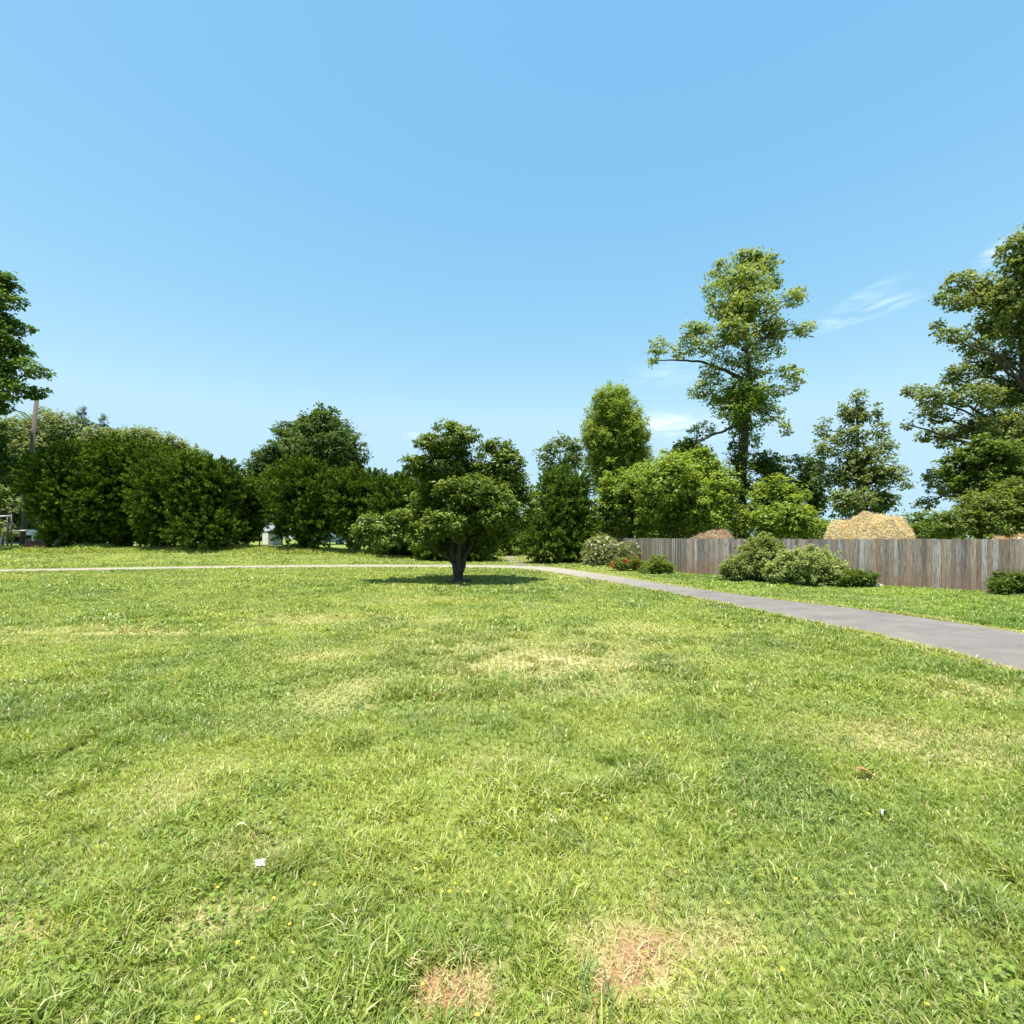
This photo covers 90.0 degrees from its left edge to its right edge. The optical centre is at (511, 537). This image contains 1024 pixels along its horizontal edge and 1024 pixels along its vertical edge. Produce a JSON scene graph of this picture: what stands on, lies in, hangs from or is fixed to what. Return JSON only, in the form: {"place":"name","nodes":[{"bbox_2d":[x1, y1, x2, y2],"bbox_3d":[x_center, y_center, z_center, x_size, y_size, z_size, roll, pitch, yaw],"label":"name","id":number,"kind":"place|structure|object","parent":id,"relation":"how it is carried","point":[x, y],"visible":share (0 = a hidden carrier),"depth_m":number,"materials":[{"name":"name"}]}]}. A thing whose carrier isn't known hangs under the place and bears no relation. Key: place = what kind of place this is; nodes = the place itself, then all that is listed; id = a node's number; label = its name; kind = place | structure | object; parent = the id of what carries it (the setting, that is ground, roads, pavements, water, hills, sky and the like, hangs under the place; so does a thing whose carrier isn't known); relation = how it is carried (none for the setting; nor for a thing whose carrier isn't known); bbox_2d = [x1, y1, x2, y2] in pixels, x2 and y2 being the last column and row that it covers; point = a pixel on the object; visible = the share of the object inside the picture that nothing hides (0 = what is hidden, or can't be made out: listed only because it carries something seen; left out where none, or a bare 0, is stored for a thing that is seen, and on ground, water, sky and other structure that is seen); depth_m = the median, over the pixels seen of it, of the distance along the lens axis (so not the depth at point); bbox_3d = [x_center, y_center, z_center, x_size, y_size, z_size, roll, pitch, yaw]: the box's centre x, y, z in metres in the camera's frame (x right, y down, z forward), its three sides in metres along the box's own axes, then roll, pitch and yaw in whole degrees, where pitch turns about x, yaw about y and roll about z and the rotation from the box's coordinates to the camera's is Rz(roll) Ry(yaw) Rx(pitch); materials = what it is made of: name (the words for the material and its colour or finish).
{"place":"outdoors","nodes":[
{"label":"outdoors","id":0,"kind":"place"},
{"bbox_2d":[0,538,1023,1023],"bbox_3d":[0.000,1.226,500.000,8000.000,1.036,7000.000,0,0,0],"label":"ground","id":1,"kind":"structure","parent":0,"point":[628,940],"depth_m":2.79,"materials":[{"name":"green plant"}]},
{"bbox_2d":[0,519,27,545],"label":"garden bush","id":2,"kind":"object","parent":1,"relation":"on","point":[3,530],"visible":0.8,"depth_m":49.94,"materials":[{"name":"green plant"}]},
{"bbox_2d":[0,514,27,545],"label":"metal gate","id":3,"kind":"structure","parent":1,"relation":"on","point":[7,516],"depth_m":36.96,"materials":[{"name":"silver metal"}]},
{"bbox_2d":[0,486,29,522],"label":"garden bush","id":4,"kind":"object","parent":1,"relation":"on","point":[13,509],"visible":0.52,"depth_m":50.63,"materials":[{"name":"green plant"}]},
{"bbox_2d":[2,400,38,545],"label":"utility pole","id":5,"kind":"object","parent":1,"relation":"on","point":[24,524],"visible":0.39,"depth_m":45.86,"materials":[{"name":"brown wood"}]},
{"bbox_2d":[2,512,42,543],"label":"garden bush","id":6,"kind":"object","parent":1,"relation":"on","point":[30,526],"visible":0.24,"depth_m":51.70,"materials":[{"name":"green plant"}]},
{"bbox_2d":[0,412,51,496],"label":"broadleaf tree","id":7,"kind":"object","parent":1,"relation":"on","point":[16,445],"visible":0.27,"depth_m":60.91,"materials":[{"name":"green plant"}]},
{"bbox_2d":[0,270,56,509],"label":"oak tree","id":8,"kind":"object","parent":1,"relation":"on","point":[12,348],"visible":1,"depth_m":39.83,"materials":[{"name":"green plant"}]},
{"bbox_2d":[0,495,57,544],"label":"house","id":9,"kind":"structure","parent":1,"relation":"on","point":[1,538],"depth_m":57.50,"materials":[{"name":"grey"}]},
{"bbox_2d":[26,530,36,540],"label":"mailbox","id":10,"kind":"object","parent":1,"relation":"on","point":[28,532],"visible":0.62,"depth_m":44.62,"materials":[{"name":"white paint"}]},
{"bbox_2d":[24,540,47,547],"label":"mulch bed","id":11,"kind":"object","parent":1,"relation":"on","point":[37,543],"visible":0.71,"depth_m":40.29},
{"bbox_2d":[20,405,83,448],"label":"broadleaf tree","id":12,"kind":"object","parent":1,"relation":"on","point":[57,426],"visible":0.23,"depth_m":63.96,"materials":[{"name":"green plant"}]},
{"bbox_2d":[4,435,113,546],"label":"juniper tree","id":13,"kind":"object","parent":1,"relation":"on","point":[42,476],"visible":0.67,"depth_m":40.23,"materials":[{"name":"green plant"}]},
{"bbox_2d":[68,405,94,433],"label":"conifer tree","id":14,"kind":"object","parent":1,"relation":"on","point":[82,420],"visible":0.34,"depth_m":71.77,"materials":[{"name":"green plant"}]},
{"bbox_2d":[66,424,123,446],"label":"broadleaf tree","id":15,"kind":"object","parent":1,"relation":"on","point":[103,432],"visible":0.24,"depth_m":64.65,"materials":[{"name":"green plant"}]},
{"bbox_2d":[92,413,115,431],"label":"conifer tree","id":16,"kind":"object","parent":1,"relation":"on","point":[101,418],"visible":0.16,"depth_m":71.77,"materials":[{"name":"green plant"}]},
{"bbox_2d":[61,431,164,545],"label":"juniper tree","id":17,"kind":"object","parent":1,"relation":"on","point":[104,459],"visible":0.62,"depth_m":40.49,"materials":[{"name":"green plant"}]},
{"bbox_2d":[116,424,163,543],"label":"broadleaf tree","id":18,"kind":"object","parent":1,"relation":"on","point":[134,431],"visible":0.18,"depth_m":63.18,"materials":[{"name":"green plant"}]},
{"bbox_2d":[117,441,186,546],"bbox_3d":[-28.305,-3.521,41.855,6.241,8.928,8.049,0,0,-35],"label":"juniper tree","id":19,"kind":"object","parent":1,"relation":"on","point":[152,522],"visible":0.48,"depth_m":39.70,"materials":[{"name":"green plant"}]},
{"bbox_2d":[141,429,217,458],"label":"broadleaf tree","id":20,"kind":"object","parent":1,"relation":"on","point":[168,440],"visible":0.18,"depth_m":64.23,"materials":[{"name":"green plant"}]},
{"bbox_2d":[149,448,251,549],"bbox_3d":[-24.508,-2.985,41.113,8.462,8.286,7.594,0,0,29],"label":"juniper tree","id":21,"kind":"object","parent":1,"relation":"on","point":[202,487],"visible":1,"depth_m":39.02,"materials":[{"name":"green plant"}]},
{"bbox_2d":[225,469,275,544],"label":"juniper tree","id":22,"kind":"object","parent":1,"relation":"on","point":[255,510],"visible":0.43,"depth_m":43.21,"materials":[{"name":"green plant"}]},
{"bbox_2d":[255,858,265,866],"bbox_3d":[-1.261,1.629,2.567,0.055,0.023,0.036,21,17,-33],"label":"paper scrap","id":23,"kind":"object","parent":1,"relation":"on","point":[258,862],"visible":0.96,"depth_m":2.57,"materials":[{"name":"white paper"}]},
{"bbox_2d":[240,439,285,524],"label":"locust tree","id":24,"kind":"object","parent":1,"relation":"on","point":[268,455],"visible":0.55,"depth_m":54.91,"materials":[{"name":"green plant"}]},
{"bbox_2d":[261,525,280,544],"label":"garden shed","id":25,"kind":"structure","parent":1,"relation":"on","point":[266,536],"depth_m":54.23,"materials":[{"name":"grey"}]},
{"bbox_2d":[262,532,268,544],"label":"door","id":26,"kind":"structure","parent":25,"relation":"in","point":[265,535],"depth_m":54.20,"materials":[{"name":"white paint"}]},
{"bbox_2d":[259,531,330,546],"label":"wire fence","id":27,"kind":"object","parent":1,"relation":"on","point":[282,541],"visible":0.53,"depth_m":43.46,"materials":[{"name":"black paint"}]},
{"bbox_2d":[251,453,343,549],"bbox_3d":[-16.579,-2.816,41.412,8.722,7.838,7.288,0,0,0],"label":"juniper tree","id":28,"kind":"object","parent":1,"relation":"on","point":[290,500],"visible":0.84,"depth_m":39.74,"materials":[{"name":"green plant"}]},
{"bbox_2d":[265,401,373,543],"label":"maple tree","id":29,"kind":"object","parent":1,"relation":"on","point":[321,434],"visible":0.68,"depth_m":57.14,"materials":[{"name":"green plant"}]},
{"bbox_2d":[313,534,344,544],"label":"parked car","id":30,"kind":"object","parent":1,"relation":"on","point":[338,541],"visible":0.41,"depth_m":59.29,"materials":[{"name":"paint"}]},
{"bbox_2d":[314,460,390,549],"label":"juniper tree","id":31,"kind":"object","parent":1,"relation":"on","point":[351,489],"visible":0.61,"depth_m":39.43,"materials":[{"name":"green plant"}]},
{"bbox_2d":[359,468,415,555],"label":"juniper tree","id":32,"kind":"object","parent":1,"relation":"on","point":[390,496],"visible":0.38,"depth_m":38.17,"materials":[{"name":"green plant"}]},
{"bbox_2d":[406,479,455,560],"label":"juniper tree","id":33,"kind":"object","parent":1,"relation":"on","point":[419,551],"visible":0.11,"depth_m":36.67,"materials":[{"name":"green plant"}]},
{"bbox_2d":[348,417,540,580],"bbox_3d":[-2.520,-1.422,20.214,7.338,6.554,5.485,0,0,0],"label":"magnolia tree","id":34,"kind":"object","parent":1,"relation":"on","point":[458,499],"visible":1,"depth_m":19.36,"materials":[{"name":"green plant"}]},
{"bbox_2d":[435,579,480,582],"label":"leaf litter","id":35,"kind":"object","parent":1,"relation":"on","point":[457,581],"visible":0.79,"depth_m":19.55,"materials":[{"name":"brown plant"}]},
{"bbox_2d":[455,525,501,560],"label":"juniper tree","id":36,"kind":"object","parent":1,"relation":"on","point":[476,556],"visible":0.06,"depth_m":36.58,"materials":[{"name":"green plant"}]},
{"bbox_2d":[491,528,532,555],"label":"broadleaf tree","id":37,"kind":"object","parent":1,"relation":"on","point":[508,548],"visible":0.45,"depth_m":45.20,"materials":[{"name":"green plant"}]},
{"bbox_2d":[502,556,528,564],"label":"track","id":38,"kind":"structure","parent":1,"relation":"on","point":[509,557],"depth_m":39.20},
{"bbox_2d":[75,507,1007,540],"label":"woodland","id":39,"kind":"object","parent":1,"relation":"on","point":[920,516],"visible":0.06,"depth_m":121.16,"materials":[{"name":"green plant"}]},
{"bbox_2d":[532,430,585,475],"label":"broadleaf tree","id":40,"kind":"object","parent":1,"relation":"on","point":[572,456],"visible":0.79,"depth_m":53.85,"materials":[{"name":"green plant"}]},
{"bbox_2d":[515,463,615,563],"bbox_3d":[3.597,-1.673,35.160,6.326,7.152,6.467,0,0,24],"label":"juniper tree","id":41,"kind":"object","parent":1,"relation":"on","point":[565,524],"visible":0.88,"depth_m":34.04,"materials":[{"name":"green plant"}]},
{"bbox_2d":[580,532,626,565],"bbox_3d":[5.585,0.738,30.984,3.120,2.183,2.261,0,0,0],"label":"flowering shrub","id":42,"kind":"object","parent":1,"relation":"on","point":[598,551],"visible":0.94,"depth_m":30.62,"materials":[{"name":"green plant"}]},
{"bbox_2d":[577,379,656,537],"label":"broadleaf tree","id":43,"kind":"object","parent":1,"relation":"on","point":[615,427],"visible":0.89,"depth_m":42.87,"materials":[{"name":"green plant"}]},
{"bbox_2d":[589,453,660,538],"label":"broadleaf tree","id":44,"kind":"object","parent":1,"relation":"on","point":[615,502],"visible":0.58,"depth_m":35.35,"materials":[{"name":"green plant"}]},
{"bbox_2d":[605,554,650,570],"bbox_3d":[6.219,1.332,26.346,2.832,1.105,1.212,0,0,0],"label":"red flower bush","id":45,"kind":"object","parent":1,"relation":"on","point":[633,563],"visible":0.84,"depth_m":26.19,"materials":[{"name":"green plant"}]},
{"bbox_2d":[615,539,640,557],"bbox_3d":[7.217,0.968,31.069,2.180,1.772,1.122,0,0,-18],"label":"bush","id":46,"kind":"object","parent":1,"relation":"on","point":[631,549],"visible":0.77,"depth_m":30.95,"materials":[{"name":"green plant"}]},
{"bbox_2d":[636,566,657,573],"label":"weed clump","id":47,"kind":"object","parent":1,"relation":"on","point":[643,570],"visible":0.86,"depth_m":24.00,"materials":[{"name":"green plant"}]},
{"bbox_2d":[642,554,675,573],"bbox_3d":[6.998,1.308,24.153,1.612,1.114,1.171,0,0,0],"label":"box shrub","id":48,"kind":"object","parent":1,"relation":"on","point":[660,564],"visible":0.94,"depth_m":23.99,"materials":[{"name":"green plant"}]},
{"bbox_2d":[629,447,731,538],"bbox_3d":[10.661,-2.041,33.070,6.180,7.846,6.658,0,0,0],"label":"broadleaf tree","id":49,"kind":"object","parent":1,"relation":"on","point":[675,495],"visible":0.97,"depth_m":31.82,"materials":[{"name":"green plant"}]},
{"bbox_2d":[666,433,717,537],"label":"conifer tree","id":50,"kind":"object","parent":1,"relation":"on","point":[687,444],"visible":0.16,"depth_m":39.49,"materials":[{"name":"green plant"}]},
{"bbox_2d":[691,524,732,538],"bbox_3d":[10.965,0.478,28.000,3.280,2.503,3.787,0,0,0],"label":"brush heap","id":51,"kind":"object","parent":1,"relation":"on","point":[717,533],"visible":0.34,"depth_m":27.74,"materials":[{"name":"plant"}]},
{"bbox_2d":[685,444,747,531],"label":"broadleaf tree","id":52,"kind":"object","parent":1,"relation":"on","point":[716,465],"visible":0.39,"depth_m":33.41,"materials":[{"name":"green plant"}]},
{"bbox_2d":[643,245,819,538],"bbox_3d":[16.140,-10.283,37.725,13.515,24.272,6.462,0,0,0],"label":"tulip tree","id":53,"kind":"object","parent":1,"relation":"on","point":[748,401],"visible":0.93,"depth_m":37.40,"materials":[{"name":"green plant"}]},
{"bbox_2d":[717,531,787,581],"bbox_3d":[9.575,0.784,20.081,2.803,2.125,2.124,0,0,-21],"label":"spreading shrub","id":54,"kind":"object","parent":1,"relation":"on","point":[753,557],"visible":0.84,"depth_m":19.87,"materials":[{"name":"green plant"}]},
{"bbox_2d":[747,446,798,493],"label":"broadleaf tree","id":55,"kind":"object","parent":1,"relation":"on","point":[765,464],"visible":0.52,"depth_m":41.72,"materials":[{"name":"green plant"}]},
{"bbox_2d":[737,472,829,538],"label":"broadleaf tree","id":56,"kind":"object","parent":1,"relation":"on","point":[780,512],"visible":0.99,"depth_m":32.08,"materials":[{"name":"green plant"}]},
{"bbox_2d":[761,543,850,586],"bbox_3d":[10.770,1.033,18.592,3.193,1.690,2.145,0,0,0],"label":"spreading shrub","id":57,"kind":"object","parent":1,"relation":"on","point":[787,567],"visible":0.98,"depth_m":18.27,"materials":[{"name":"green plant"}]},
{"bbox_2d":[785,451,834,532],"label":"broadleaf tree","id":58,"kind":"object","parent":1,"relation":"on","point":[808,476],"visible":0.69,"depth_m":39.49,"materials":[{"name":"green plant"}]},
{"bbox_2d":[611,538,1023,591],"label":"wooden fence","id":59,"kind":"object","parent":1,"relation":"on","point":[964,564],"visible":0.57,"depth_m":17.80,"materials":[{"name":"grey wood"}]},
{"bbox_2d":[834,567,881,587],"bbox_3d":[11.921,1.400,17.904,1.671,0.906,1.221,0,0,0],"label":"box shrub","id":60,"kind":"object","parent":1,"relation":"on","point":[852,578],"visible":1,"depth_m":17.57,"materials":[{"name":"green plant"}]},
{"bbox_2d":[811,388,917,520],"bbox_3d":[23.885,-4.095,33.821,7.799,11.990,5.076,0,0,0],"label":"tulip tree","id":61,"kind":"object","parent":1,"relation":"on","point":[857,497],"visible":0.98,"depth_m":33.80,"materials":[{"name":"green plant"}]},
{"bbox_2d":[853,767,880,779],"bbox_3d":[2.471,1.634,3.565,0.170,0.048,0.035,7,3,29],"label":"dead leaf","id":62,"kind":"object","parent":1,"relation":"on","point":[865,769],"visible":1,"depth_m":3.57,"materials":[{"name":"brown plant"}]},
{"bbox_2d":[823,510,916,539],"bbox_3d":[16.758,0.207,24.000,4.959,3.045,4.225,0,0,0],"label":"straw heap","id":63,"kind":"object","parent":1,"relation":"on","point":[866,525],"visible":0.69,"depth_m":23.46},
{"bbox_2d":[908,521,943,538],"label":"broadleaf tree","id":64,"kind":"object","parent":1,"relation":"on","point":[919,526],"visible":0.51,"depth_m":59.69,"materials":[{"name":"green plant"}]},
{"bbox_2d":[899,223,1023,535],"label":"tulip tree","id":65,"kind":"object","parent":1,"relation":"on","point":[1004,294],"visible":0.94,"depth_m":26.41,"materials":[{"name":"green plant"}]},
{"bbox_2d":[925,466,1023,539],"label":"broadleaf tree","id":66,"kind":"object","parent":1,"relation":"on","point":[999,509],"visible":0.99,"depth_m":21.31,"materials":[{"name":"green plant"}]},
{"bbox_2d":[929,431,1023,528],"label":"maple tree","id":67,"kind":"object","parent":1,"relation":"on","point":[980,459],"visible":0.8,"depth_m":23.31,"materials":[{"name":"green plant"}]},
{"bbox_2d":[982,569,1023,594],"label":"box shrub","id":68,"kind":"object","parent":1,"relation":"on","point":[1003,583],"visible":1,"depth_m":15.29,"materials":[{"name":"green plant"}]},
{"bbox_2d":[987,532,1023,567],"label":"straw heap","id":69,"kind":"object","parent":1,"relation":"on","point":[1020,536],"visible":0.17,"depth_m":20.06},
{"bbox_2d":[0,565,1023,669],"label":"path","id":70,"kind":"structure","parent":0,"point":[1004,647],"depth_m":10.38,"materials":[{"name":"grey asphalt"}]},
{"bbox_2d":[0,0,1023,537],"label":"sky","id":71,"kind":"structure","parent":0,"point":[221,221],"materials":[{"name":"blue"}]}
]}

